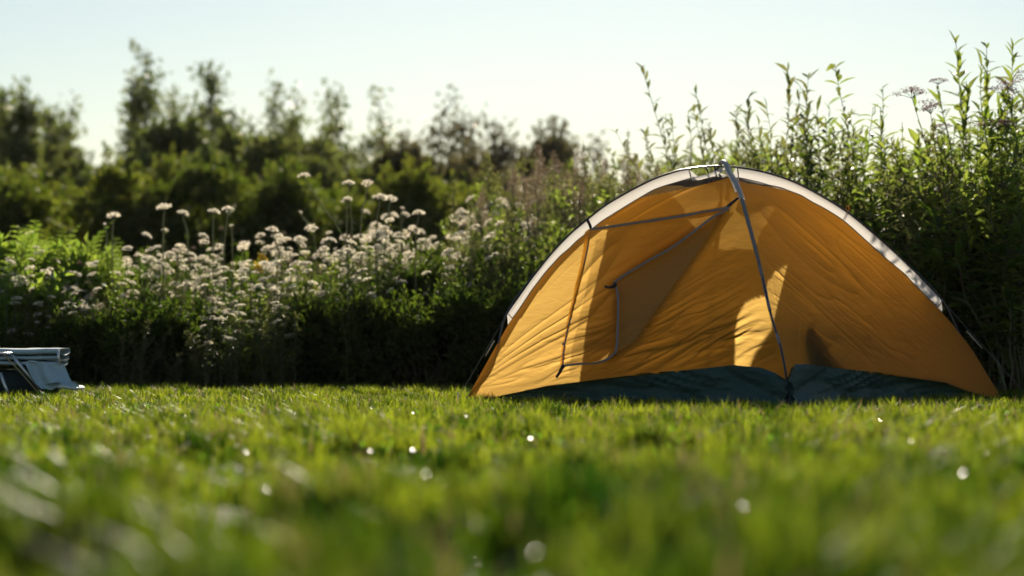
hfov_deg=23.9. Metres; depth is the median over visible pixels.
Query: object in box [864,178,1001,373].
thicket plant
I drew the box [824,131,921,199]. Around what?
thicket plant
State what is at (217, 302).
white wildflower
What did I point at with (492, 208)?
leafy spire
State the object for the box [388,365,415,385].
feathery weed
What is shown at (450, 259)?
feathery weed
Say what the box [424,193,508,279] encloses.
tall weed
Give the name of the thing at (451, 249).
white wildflower
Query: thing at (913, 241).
thicket plant
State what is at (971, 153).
thicket plant
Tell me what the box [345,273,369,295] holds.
feathery weed
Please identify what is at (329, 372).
tall weed
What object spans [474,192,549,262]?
tall weed
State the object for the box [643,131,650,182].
leafy spire
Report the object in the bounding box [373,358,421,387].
broadleaf weed
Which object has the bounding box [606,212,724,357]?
inner door
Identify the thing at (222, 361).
leafy weed
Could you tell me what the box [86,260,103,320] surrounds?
white wildflower
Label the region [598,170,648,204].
feathery weed
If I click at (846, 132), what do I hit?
thicket plant
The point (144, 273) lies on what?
white wildflower
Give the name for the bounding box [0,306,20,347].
leafy weed
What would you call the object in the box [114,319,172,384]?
feathery weed
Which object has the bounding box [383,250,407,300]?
white wildflower
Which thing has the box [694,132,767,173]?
leafy weed
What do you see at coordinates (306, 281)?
leafy weed
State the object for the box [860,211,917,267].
thicket plant
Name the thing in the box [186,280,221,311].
tall weed
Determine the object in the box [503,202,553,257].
feathery weed
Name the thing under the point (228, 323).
white wildflower
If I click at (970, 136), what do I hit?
thicket plant
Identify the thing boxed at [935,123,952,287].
umbel flower
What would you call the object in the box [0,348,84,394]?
folding chair
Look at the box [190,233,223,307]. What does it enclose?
white wildflower
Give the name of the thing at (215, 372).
feathery weed
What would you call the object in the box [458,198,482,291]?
leafy spire
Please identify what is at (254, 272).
white wildflower
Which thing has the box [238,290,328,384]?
shaded bush
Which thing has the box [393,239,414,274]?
white wildflower
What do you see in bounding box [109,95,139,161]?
slender tree
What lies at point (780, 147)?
thicket plant
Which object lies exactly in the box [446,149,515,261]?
feathery weed
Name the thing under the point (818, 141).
leafy stalk
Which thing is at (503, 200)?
white wildflower
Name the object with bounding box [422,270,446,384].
white wildflower
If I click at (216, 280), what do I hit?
white wildflower
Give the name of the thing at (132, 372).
tall weed
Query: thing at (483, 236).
tall weed
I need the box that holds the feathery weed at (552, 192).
[546,176,599,224]
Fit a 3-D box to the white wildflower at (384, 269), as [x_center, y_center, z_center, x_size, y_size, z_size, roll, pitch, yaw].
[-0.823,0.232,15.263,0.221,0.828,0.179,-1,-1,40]
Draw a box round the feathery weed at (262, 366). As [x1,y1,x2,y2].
[225,342,293,386]
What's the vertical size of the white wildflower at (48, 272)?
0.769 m
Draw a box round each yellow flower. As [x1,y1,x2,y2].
[253,261,262,282]
[258,252,267,289]
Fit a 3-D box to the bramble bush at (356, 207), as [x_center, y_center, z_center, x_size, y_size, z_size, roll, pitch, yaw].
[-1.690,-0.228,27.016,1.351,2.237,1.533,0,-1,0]
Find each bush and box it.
[0,156,81,250]
[0,232,35,285]
[0,263,82,347]
[0,339,21,369]
[4,167,97,246]
[11,328,98,384]
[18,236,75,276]
[37,232,129,316]
[42,292,115,386]
[43,153,188,270]
[80,294,151,386]
[94,289,205,384]
[110,141,200,272]
[111,268,176,316]
[115,280,173,300]
[119,247,174,291]
[128,287,232,382]
[131,151,288,280]
[141,254,217,299]
[165,265,245,309]
[176,287,247,376]
[178,278,248,314]
[186,245,292,290]
[190,213,214,261]
[196,250,304,304]
[206,160,276,220]
[207,166,325,247]
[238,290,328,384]
[241,151,381,278]
[242,281,318,328]
[243,259,345,304]
[280,280,346,367]
[284,262,350,298]
[300,273,410,386]
[306,155,355,234]
[313,261,407,385]
[318,168,384,266]
[318,236,435,283]
[337,275,435,384]
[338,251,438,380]
[354,242,435,274]
[357,152,469,265]
[359,283,469,385]
[385,240,461,308]
[396,283,492,385]
[424,169,485,268]
[426,250,475,275]
[431,266,518,385]
[439,179,523,269]
[442,246,510,294]
[446,267,527,359]
[500,242,549,279]
[511,253,546,297]
[933,228,986,316]
[950,256,1023,385]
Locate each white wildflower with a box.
[0,258,34,366]
[7,279,22,368]
[7,296,42,344]
[10,301,27,347]
[11,265,35,346]
[23,294,59,338]
[24,304,54,346]
[25,274,49,324]
[28,270,72,308]
[33,246,44,280]
[34,302,87,344]
[41,267,84,341]
[45,290,66,326]
[52,283,69,318]
[53,258,91,316]
[57,281,93,380]
[61,287,76,319]
[61,306,81,380]
[63,261,83,299]
[72,262,99,319]
[79,283,105,314]
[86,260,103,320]
[113,259,132,297]
[113,271,137,313]
[116,263,138,276]
[117,246,149,310]
[118,282,138,301]
[121,264,131,298]
[131,247,151,310]
[134,251,182,301]
[134,254,174,292]
[142,228,170,293]
[145,249,176,295]
[145,257,166,298]
[146,245,167,285]
[146,255,160,287]
[146,262,172,307]
[148,266,170,293]
[148,274,179,299]
[150,250,161,296]
[151,253,165,302]
[168,243,187,314]
[169,248,195,299]
[177,266,209,314]
[177,283,219,384]
[179,255,215,308]
[179,258,208,301]
[179,279,225,334]
[180,246,205,291]
[181,239,209,298]
[182,252,216,304]
[189,273,217,303]
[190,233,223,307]
[191,226,223,286]
[194,239,211,286]
[194,254,222,291]
[196,291,215,380]
[198,274,227,307]
[198,295,226,388]
[199,248,225,296]
[204,320,246,387]
[205,301,227,364]
[207,266,249,347]
[216,270,241,299]
[217,283,232,306]
[220,270,237,346]
[220,304,253,386]
[222,308,259,380]
[224,314,264,386]
[227,262,258,319]
[231,267,267,314]
[233,283,262,309]
[234,261,252,304]
[237,233,270,302]
[239,253,265,292]
[245,260,293,327]
[248,299,282,382]
[251,281,286,384]
[255,240,295,275]
[258,294,279,385]
[260,237,285,297]
[261,233,282,295]
[262,249,297,299]
[262,258,289,312]
[262,267,283,313]
[263,247,292,296]
[266,231,285,278]
[266,259,294,313]
[266,266,276,302]
[267,284,288,313]
[268,247,308,299]
[270,260,302,383]
[272,306,301,383]
[273,237,291,281]
[279,259,314,307]
[284,251,311,303]
[285,268,312,303]
[290,250,309,298]
[292,224,319,303]
[295,236,338,283]
[304,256,329,297]
[307,226,330,306]
[308,281,324,305]
[317,249,345,289]
[319,237,346,310]
[319,246,345,298]
[324,253,345,286]
[326,231,362,283]
[329,257,337,287]
[331,254,357,300]
[338,246,373,383]
[340,239,369,382]
[342,235,368,284]
[342,249,361,295]
[350,244,383,300]
[357,268,374,317]
[358,234,370,270]
[359,225,393,282]
[360,244,399,280]
[361,209,381,255]
[363,236,390,296]
[369,230,411,272]
[371,217,393,305]
[371,236,405,297]
[372,250,389,284]
[378,230,396,271]
[379,211,398,263]
[379,259,393,285]
[380,213,390,283]
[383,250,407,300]
[392,232,412,268]
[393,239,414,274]
[397,211,419,268]
[406,238,424,379]
[417,235,436,256]
[418,229,430,261]
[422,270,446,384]
[423,265,454,381]
[427,234,453,253]
[442,236,461,292]
[447,215,472,262]
[447,220,469,268]
[456,208,469,247]
[459,195,479,232]
[460,223,474,261]
[468,216,490,255]
[468,224,491,290]
[484,202,496,265]
[486,220,503,280]
[492,222,531,260]
[501,202,523,213]
[502,186,522,229]
[516,203,536,244]
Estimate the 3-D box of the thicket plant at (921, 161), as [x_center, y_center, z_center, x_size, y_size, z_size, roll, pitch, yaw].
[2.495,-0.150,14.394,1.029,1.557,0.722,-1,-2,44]
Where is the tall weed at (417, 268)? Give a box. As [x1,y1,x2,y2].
[390,252,444,297]
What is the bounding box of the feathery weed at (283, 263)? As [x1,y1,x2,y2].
[275,255,308,301]
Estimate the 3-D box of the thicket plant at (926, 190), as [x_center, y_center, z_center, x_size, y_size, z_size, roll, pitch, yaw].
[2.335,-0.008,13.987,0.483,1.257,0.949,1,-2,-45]
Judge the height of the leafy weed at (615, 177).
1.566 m
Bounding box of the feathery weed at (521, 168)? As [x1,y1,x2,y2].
[484,156,549,227]
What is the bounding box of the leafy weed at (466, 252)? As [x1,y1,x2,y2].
[451,243,496,271]
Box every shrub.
[0,158,30,185]
[26,142,95,192]
[58,140,183,201]
[110,106,227,177]
[172,131,230,217]
[203,107,261,177]
[223,121,339,190]
[286,121,363,200]
[323,146,400,204]
[368,128,486,188]
[437,139,501,185]
[450,161,555,198]
[498,118,592,195]
[610,62,703,181]
[685,104,723,174]
[688,85,749,172]
[728,111,770,168]
[735,68,822,180]
[737,62,816,184]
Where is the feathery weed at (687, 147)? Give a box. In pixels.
[680,139,703,171]
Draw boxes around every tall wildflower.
[103,223,107,307]
[106,212,120,302]
[156,203,171,300]
[177,210,189,308]
[208,208,220,293]
[218,206,234,311]
[229,224,237,299]
[239,241,249,304]
[265,226,282,300]
[297,172,357,292]
[299,211,316,290]
[340,196,352,288]
[342,180,354,291]
[359,179,372,285]
[370,193,387,286]
[384,195,397,272]
[397,207,403,270]
[412,210,424,381]
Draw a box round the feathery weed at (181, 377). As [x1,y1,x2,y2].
[155,367,211,385]
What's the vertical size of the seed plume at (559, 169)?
1.486 m
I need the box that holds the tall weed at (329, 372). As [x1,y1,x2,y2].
[316,360,337,383]
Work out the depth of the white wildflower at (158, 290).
14.73 m
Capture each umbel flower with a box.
[929,78,977,356]
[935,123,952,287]
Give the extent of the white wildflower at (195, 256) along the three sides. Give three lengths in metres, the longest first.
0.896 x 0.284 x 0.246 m
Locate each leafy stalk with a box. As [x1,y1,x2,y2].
[802,95,850,199]
[826,61,884,220]
[854,119,920,238]
[872,84,907,215]
[883,182,982,259]
[893,128,1016,290]
[894,198,984,344]
[927,30,992,241]
[933,223,1023,391]
[934,76,998,330]
[945,42,1023,243]
[947,114,1023,377]
[967,117,1023,391]
[987,38,1023,387]
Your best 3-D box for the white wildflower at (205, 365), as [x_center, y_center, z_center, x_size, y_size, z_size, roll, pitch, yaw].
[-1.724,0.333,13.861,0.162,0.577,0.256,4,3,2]
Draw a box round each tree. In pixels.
[0,74,52,177]
[0,84,18,152]
[34,96,88,168]
[58,90,88,155]
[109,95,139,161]
[112,38,215,166]
[162,83,188,125]
[186,59,263,146]
[233,110,268,135]
[256,68,306,148]
[281,80,310,142]
[282,77,345,174]
[310,80,378,173]
[343,83,401,173]
[383,85,467,165]
[398,106,526,172]
[473,102,516,179]
[480,133,533,180]
[507,114,575,172]
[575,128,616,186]
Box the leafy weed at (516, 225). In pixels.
[495,223,533,280]
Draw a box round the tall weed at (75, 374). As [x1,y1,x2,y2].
[70,347,97,384]
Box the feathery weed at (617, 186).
[572,179,619,218]
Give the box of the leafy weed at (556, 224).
[493,186,578,288]
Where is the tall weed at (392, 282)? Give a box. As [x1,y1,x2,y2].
[368,257,429,307]
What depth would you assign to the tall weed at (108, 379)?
14.23 m
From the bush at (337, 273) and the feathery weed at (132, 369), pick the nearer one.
the feathery weed at (132, 369)
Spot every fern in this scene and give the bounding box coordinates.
[0,219,41,284]
[9,218,116,283]
[9,223,113,267]
[33,243,158,297]
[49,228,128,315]
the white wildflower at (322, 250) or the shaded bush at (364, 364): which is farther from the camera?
the white wildflower at (322, 250)
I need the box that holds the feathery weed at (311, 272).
[298,269,336,302]
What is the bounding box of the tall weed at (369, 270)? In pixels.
[356,245,382,297]
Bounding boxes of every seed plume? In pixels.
[461,197,495,266]
[468,199,506,268]
[471,187,493,268]
[482,197,497,271]
[501,172,521,241]
[506,168,520,233]
[514,158,548,260]
[514,178,538,262]
[517,153,547,246]
[529,144,559,235]
[531,170,554,228]
[532,160,572,252]
[557,149,588,228]
[559,171,590,228]
[567,148,588,219]
[571,171,596,229]
[596,157,637,187]
[615,157,647,192]
[616,156,640,189]
[617,142,631,182]
[621,163,650,189]
[626,153,644,185]
[651,165,661,176]
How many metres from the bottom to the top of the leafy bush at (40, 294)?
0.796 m
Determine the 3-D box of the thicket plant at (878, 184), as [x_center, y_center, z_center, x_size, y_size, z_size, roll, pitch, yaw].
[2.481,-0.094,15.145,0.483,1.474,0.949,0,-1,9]
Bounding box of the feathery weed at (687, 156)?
[650,154,697,177]
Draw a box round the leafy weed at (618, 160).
[606,147,625,195]
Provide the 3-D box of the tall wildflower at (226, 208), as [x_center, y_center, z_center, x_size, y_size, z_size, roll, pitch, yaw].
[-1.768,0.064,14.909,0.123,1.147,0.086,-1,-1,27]
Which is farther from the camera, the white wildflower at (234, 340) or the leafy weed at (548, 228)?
the leafy weed at (548, 228)
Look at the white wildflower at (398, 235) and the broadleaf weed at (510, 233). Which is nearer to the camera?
the broadleaf weed at (510, 233)
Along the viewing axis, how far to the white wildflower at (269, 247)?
15.38 m
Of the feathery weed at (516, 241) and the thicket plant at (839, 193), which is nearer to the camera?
the thicket plant at (839, 193)
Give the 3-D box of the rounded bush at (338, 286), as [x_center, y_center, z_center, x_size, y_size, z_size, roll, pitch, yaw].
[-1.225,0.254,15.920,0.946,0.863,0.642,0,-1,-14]
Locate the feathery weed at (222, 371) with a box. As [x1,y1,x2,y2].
[190,341,260,388]
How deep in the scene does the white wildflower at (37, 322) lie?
14.46 m
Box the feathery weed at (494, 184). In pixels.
[475,165,540,251]
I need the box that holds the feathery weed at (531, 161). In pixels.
[495,154,544,226]
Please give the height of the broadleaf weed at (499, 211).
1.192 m
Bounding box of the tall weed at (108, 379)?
[84,360,125,385]
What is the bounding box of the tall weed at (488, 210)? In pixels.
[465,175,546,231]
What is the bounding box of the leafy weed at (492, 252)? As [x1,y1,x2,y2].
[466,237,502,269]
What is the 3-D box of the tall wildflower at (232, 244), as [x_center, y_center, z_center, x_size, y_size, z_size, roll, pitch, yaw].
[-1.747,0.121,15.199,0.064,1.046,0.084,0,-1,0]
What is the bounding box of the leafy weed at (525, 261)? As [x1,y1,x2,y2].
[495,243,536,294]
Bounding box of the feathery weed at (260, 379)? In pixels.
[226,370,282,386]
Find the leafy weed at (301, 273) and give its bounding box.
[247,255,322,305]
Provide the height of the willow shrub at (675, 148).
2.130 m
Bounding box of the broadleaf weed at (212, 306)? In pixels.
[198,297,237,323]
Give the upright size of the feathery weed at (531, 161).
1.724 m
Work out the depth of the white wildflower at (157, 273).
16.14 m
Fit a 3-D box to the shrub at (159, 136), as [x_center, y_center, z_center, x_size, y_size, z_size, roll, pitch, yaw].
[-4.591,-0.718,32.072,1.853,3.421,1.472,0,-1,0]
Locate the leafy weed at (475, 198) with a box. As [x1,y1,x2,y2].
[433,182,490,266]
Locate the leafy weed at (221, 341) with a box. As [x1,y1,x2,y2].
[192,307,258,375]
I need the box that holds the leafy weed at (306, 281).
[273,277,317,314]
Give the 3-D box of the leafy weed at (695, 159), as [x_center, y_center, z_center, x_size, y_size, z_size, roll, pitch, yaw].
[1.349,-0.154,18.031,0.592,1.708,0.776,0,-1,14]
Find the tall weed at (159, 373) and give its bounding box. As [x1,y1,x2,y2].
[136,328,192,384]
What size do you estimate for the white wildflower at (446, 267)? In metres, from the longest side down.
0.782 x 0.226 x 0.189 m
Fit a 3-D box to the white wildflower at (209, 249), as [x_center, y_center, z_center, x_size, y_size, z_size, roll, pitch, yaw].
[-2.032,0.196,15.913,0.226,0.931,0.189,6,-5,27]
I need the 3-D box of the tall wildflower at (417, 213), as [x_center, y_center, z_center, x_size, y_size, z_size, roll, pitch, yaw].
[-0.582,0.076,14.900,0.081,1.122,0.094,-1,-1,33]
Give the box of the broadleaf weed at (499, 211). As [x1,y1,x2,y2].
[455,208,534,266]
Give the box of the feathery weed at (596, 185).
[581,176,618,218]
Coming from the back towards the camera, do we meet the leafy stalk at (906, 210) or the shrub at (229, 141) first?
the shrub at (229, 141)
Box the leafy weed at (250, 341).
[216,295,274,386]
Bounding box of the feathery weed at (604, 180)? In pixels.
[540,153,617,251]
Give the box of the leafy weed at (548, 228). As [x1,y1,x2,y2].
[516,221,553,254]
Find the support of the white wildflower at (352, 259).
on the ground at (224, 516)
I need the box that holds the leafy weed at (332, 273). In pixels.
[284,261,339,304]
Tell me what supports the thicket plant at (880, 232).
on the ground at (224, 516)
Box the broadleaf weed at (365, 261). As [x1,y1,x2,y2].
[345,240,397,285]
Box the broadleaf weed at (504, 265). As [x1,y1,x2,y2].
[443,245,523,290]
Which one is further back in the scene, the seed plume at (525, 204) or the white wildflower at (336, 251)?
the seed plume at (525, 204)
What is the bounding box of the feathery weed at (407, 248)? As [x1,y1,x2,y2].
[394,237,428,265]
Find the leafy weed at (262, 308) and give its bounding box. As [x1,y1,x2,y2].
[259,300,306,323]
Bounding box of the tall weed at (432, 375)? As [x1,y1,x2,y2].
[404,362,450,386]
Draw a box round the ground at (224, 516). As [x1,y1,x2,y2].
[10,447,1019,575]
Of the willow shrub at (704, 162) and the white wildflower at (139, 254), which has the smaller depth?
the white wildflower at (139, 254)
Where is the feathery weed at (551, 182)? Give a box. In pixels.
[523,171,589,234]
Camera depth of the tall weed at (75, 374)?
14.31 m
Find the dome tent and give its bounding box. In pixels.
[457,159,1022,407]
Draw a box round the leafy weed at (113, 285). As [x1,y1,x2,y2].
[88,270,128,316]
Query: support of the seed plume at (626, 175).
on the ground at (224, 516)
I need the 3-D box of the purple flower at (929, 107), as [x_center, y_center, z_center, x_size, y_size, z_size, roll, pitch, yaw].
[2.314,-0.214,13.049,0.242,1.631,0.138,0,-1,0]
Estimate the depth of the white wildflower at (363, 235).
15.93 m
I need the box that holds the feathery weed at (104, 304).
[76,294,127,321]
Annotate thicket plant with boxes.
[668,149,777,187]
[707,114,923,213]
[727,115,937,211]
[732,140,813,177]
[737,97,846,200]
[740,132,804,185]
[752,119,889,225]
[760,108,872,187]
[760,125,897,205]
[781,133,817,186]
[784,164,844,203]
[793,113,886,210]
[795,123,809,180]
[801,144,815,186]
[805,130,896,236]
[806,173,836,198]
[808,160,950,209]
[810,158,833,192]
[818,140,875,198]
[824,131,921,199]
[832,149,868,219]
[834,159,925,238]
[835,108,861,201]
[841,121,952,209]
[841,188,893,238]
[843,119,962,280]
[849,126,864,181]
[856,151,957,318]
[857,126,941,237]
[857,200,925,250]
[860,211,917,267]
[863,208,903,239]
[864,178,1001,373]
[865,209,929,272]
[869,157,917,216]
[871,131,955,209]
[871,148,880,176]
[873,179,954,232]
[874,229,985,328]
[875,154,971,281]
[876,153,979,195]
[877,182,954,232]
[879,163,973,281]
[880,212,927,273]
[883,231,964,317]
[886,129,982,237]
[890,112,1022,216]
[893,113,993,197]
[893,174,1023,262]
[900,133,1023,281]
[902,133,1022,239]
[903,115,1022,232]
[903,119,1021,242]
[910,143,1023,392]
[910,199,1000,340]
[919,140,996,204]
[919,140,1023,235]
[924,85,1023,179]
[925,135,1023,387]
[938,130,1023,252]
[942,293,1021,366]
[943,133,983,190]
[943,280,1023,359]
[945,161,1020,384]
[953,131,970,191]
[954,124,1023,391]
[954,178,1021,390]
[966,108,1023,390]
[974,166,1023,283]
[975,92,1023,388]
[993,217,1023,381]
[1008,100,1023,216]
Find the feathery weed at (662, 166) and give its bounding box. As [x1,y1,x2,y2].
[637,156,681,183]
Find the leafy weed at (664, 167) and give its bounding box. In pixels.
[633,147,678,186]
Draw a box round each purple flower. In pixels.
[889,85,972,348]
[917,98,959,331]
[967,68,1023,390]
[974,84,1021,383]
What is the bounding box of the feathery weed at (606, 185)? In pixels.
[569,172,616,227]
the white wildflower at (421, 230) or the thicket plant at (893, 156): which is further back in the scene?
the white wildflower at (421, 230)
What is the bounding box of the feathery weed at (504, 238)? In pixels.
[482,220,513,273]
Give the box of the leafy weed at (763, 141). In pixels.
[755,134,829,197]
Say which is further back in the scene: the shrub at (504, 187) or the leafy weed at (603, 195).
the shrub at (504, 187)
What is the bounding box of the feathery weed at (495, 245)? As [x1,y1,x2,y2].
[460,216,519,273]
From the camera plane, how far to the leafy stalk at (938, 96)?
13.65 m
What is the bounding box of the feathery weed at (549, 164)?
[543,159,586,218]
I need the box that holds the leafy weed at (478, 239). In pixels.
[426,227,490,265]
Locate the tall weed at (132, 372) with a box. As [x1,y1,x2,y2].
[105,334,165,386]
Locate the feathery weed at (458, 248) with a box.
[446,234,477,262]
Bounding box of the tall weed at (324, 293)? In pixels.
[312,273,355,304]
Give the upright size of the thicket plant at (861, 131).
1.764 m
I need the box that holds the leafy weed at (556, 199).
[508,179,571,255]
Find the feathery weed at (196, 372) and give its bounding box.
[157,330,215,386]
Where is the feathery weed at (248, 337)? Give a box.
[237,314,266,374]
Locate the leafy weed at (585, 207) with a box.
[540,202,592,263]
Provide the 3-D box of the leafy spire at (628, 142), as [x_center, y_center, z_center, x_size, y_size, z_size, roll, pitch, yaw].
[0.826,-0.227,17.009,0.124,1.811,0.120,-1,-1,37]
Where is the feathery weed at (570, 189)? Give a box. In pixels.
[541,170,578,219]
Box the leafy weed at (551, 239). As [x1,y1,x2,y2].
[539,220,564,255]
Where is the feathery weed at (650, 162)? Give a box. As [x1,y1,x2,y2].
[643,158,654,179]
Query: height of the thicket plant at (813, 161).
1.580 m
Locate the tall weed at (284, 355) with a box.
[268,323,309,383]
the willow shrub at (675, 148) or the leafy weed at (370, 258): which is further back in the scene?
the leafy weed at (370, 258)
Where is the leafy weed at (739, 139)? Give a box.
[698,138,740,175]
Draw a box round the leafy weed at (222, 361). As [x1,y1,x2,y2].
[189,336,257,385]
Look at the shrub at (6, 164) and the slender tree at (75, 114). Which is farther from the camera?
the slender tree at (75, 114)
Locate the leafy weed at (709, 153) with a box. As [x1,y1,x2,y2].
[703,149,710,169]
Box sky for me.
[0,0,1023,200]
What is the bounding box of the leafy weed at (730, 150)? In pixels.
[716,141,739,170]
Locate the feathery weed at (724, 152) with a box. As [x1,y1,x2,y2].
[715,138,729,171]
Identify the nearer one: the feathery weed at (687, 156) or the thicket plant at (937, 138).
the thicket plant at (937, 138)
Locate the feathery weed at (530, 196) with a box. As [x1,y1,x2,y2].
[499,182,542,238]
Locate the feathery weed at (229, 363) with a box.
[203,337,270,385]
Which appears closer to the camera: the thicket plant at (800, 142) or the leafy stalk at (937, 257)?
the leafy stalk at (937, 257)
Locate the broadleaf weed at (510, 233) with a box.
[503,220,554,277]
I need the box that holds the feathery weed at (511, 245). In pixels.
[474,207,551,295]
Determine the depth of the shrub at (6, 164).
32.02 m
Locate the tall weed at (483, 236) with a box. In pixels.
[470,193,562,295]
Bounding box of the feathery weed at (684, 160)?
[679,156,688,167]
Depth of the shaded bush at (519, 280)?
14.42 m
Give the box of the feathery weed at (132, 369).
[113,321,165,383]
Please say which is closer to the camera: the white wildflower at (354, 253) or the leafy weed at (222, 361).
the leafy weed at (222, 361)
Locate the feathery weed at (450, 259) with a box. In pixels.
[423,257,453,297]
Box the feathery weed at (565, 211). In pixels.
[558,181,587,233]
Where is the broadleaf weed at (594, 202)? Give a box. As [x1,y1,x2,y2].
[544,199,600,244]
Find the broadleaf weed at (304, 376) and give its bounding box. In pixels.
[286,360,338,383]
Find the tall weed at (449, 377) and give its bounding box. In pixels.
[436,359,465,385]
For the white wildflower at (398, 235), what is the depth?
15.77 m
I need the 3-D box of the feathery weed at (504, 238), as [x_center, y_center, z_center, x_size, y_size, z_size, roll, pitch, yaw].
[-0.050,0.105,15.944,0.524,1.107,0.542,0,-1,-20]
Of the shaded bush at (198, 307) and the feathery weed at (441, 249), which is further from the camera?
the feathery weed at (441, 249)
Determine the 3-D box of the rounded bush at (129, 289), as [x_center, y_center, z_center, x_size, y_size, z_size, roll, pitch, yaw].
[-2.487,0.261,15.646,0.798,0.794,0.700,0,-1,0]
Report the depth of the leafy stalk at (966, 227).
13.03 m
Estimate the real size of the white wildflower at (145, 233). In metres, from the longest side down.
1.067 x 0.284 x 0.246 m
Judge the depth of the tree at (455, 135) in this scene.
34.81 m
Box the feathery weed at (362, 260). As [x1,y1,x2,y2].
[343,251,374,294]
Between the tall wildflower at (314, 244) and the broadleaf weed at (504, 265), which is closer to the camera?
the broadleaf weed at (504, 265)
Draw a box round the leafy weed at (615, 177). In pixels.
[608,171,624,193]
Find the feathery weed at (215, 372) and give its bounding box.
[190,360,248,385]
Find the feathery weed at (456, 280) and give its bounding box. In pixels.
[446,269,468,287]
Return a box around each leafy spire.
[436,179,464,293]
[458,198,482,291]
[486,192,502,271]
[529,161,536,249]
[562,158,567,223]
[578,140,587,222]
[611,159,616,197]
[625,132,632,189]
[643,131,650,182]
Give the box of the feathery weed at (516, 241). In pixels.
[498,223,535,281]
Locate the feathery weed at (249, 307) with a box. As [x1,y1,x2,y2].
[232,291,277,332]
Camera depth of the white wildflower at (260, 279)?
14.71 m
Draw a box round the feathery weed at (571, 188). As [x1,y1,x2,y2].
[508,167,603,238]
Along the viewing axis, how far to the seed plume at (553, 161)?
16.89 m
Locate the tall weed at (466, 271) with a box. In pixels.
[457,259,504,294]
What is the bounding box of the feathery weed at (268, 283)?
[243,264,300,303]
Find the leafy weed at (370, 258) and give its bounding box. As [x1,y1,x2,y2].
[349,242,397,277]
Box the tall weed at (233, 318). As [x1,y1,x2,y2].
[228,300,283,336]
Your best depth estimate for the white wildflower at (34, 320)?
14.63 m
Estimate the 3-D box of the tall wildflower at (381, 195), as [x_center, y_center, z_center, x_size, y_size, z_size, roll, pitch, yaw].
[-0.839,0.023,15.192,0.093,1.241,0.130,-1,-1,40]
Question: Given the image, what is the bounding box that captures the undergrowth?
[0,308,473,384]
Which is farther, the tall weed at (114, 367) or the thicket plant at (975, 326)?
the tall weed at (114, 367)
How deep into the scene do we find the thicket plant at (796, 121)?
14.27 m
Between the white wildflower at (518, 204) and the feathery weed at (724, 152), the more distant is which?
the feathery weed at (724, 152)
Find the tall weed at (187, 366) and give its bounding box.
[159,338,212,385]
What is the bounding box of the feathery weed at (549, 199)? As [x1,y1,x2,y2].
[542,190,573,241]
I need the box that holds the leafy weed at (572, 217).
[566,190,612,227]
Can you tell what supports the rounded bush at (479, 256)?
on the ground at (224, 516)
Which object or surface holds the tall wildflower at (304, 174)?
on the ground at (224, 516)
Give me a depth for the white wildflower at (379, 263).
15.47 m
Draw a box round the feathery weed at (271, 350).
[252,289,303,384]
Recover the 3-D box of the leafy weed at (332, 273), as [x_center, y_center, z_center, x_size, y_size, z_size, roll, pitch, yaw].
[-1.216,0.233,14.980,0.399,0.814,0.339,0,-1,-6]
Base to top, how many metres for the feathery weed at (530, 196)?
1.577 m
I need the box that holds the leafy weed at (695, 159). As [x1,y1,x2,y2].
[692,153,699,175]
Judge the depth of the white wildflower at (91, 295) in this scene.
14.57 m
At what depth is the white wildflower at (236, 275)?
15.94 m
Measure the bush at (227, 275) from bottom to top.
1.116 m
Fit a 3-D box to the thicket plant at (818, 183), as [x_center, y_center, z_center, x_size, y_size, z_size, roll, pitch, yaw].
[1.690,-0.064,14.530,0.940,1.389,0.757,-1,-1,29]
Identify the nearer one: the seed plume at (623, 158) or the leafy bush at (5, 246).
the leafy bush at (5, 246)
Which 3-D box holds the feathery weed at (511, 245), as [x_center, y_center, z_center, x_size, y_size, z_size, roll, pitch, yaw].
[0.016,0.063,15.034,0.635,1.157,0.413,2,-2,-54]
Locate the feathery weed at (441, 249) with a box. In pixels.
[417,236,457,267]
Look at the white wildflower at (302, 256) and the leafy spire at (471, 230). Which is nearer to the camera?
the leafy spire at (471, 230)
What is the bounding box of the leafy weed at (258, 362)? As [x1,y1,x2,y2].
[235,329,302,388]
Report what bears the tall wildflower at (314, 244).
on the ground at (224, 516)
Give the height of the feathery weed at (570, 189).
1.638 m
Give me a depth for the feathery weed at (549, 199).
17.03 m
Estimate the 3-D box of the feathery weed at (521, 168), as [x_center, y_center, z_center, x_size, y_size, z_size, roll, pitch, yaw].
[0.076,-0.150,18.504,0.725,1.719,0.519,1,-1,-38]
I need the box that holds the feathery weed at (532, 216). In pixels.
[529,208,537,244]
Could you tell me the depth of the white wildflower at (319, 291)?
14.60 m
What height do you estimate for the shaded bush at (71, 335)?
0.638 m
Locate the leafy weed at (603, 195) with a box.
[549,189,609,242]
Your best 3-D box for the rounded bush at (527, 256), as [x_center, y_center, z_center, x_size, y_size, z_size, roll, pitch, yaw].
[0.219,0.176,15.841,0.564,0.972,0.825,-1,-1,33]
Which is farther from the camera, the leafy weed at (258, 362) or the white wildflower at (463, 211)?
the white wildflower at (463, 211)
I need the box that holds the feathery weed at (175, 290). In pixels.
[155,258,215,316]
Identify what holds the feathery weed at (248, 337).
on the ground at (224, 516)
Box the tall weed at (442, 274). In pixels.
[433,261,494,295]
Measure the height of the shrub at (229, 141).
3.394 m
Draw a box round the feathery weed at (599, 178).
[587,167,607,206]
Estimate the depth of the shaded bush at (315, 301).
14.49 m
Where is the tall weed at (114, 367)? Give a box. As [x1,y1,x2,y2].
[102,342,123,386]

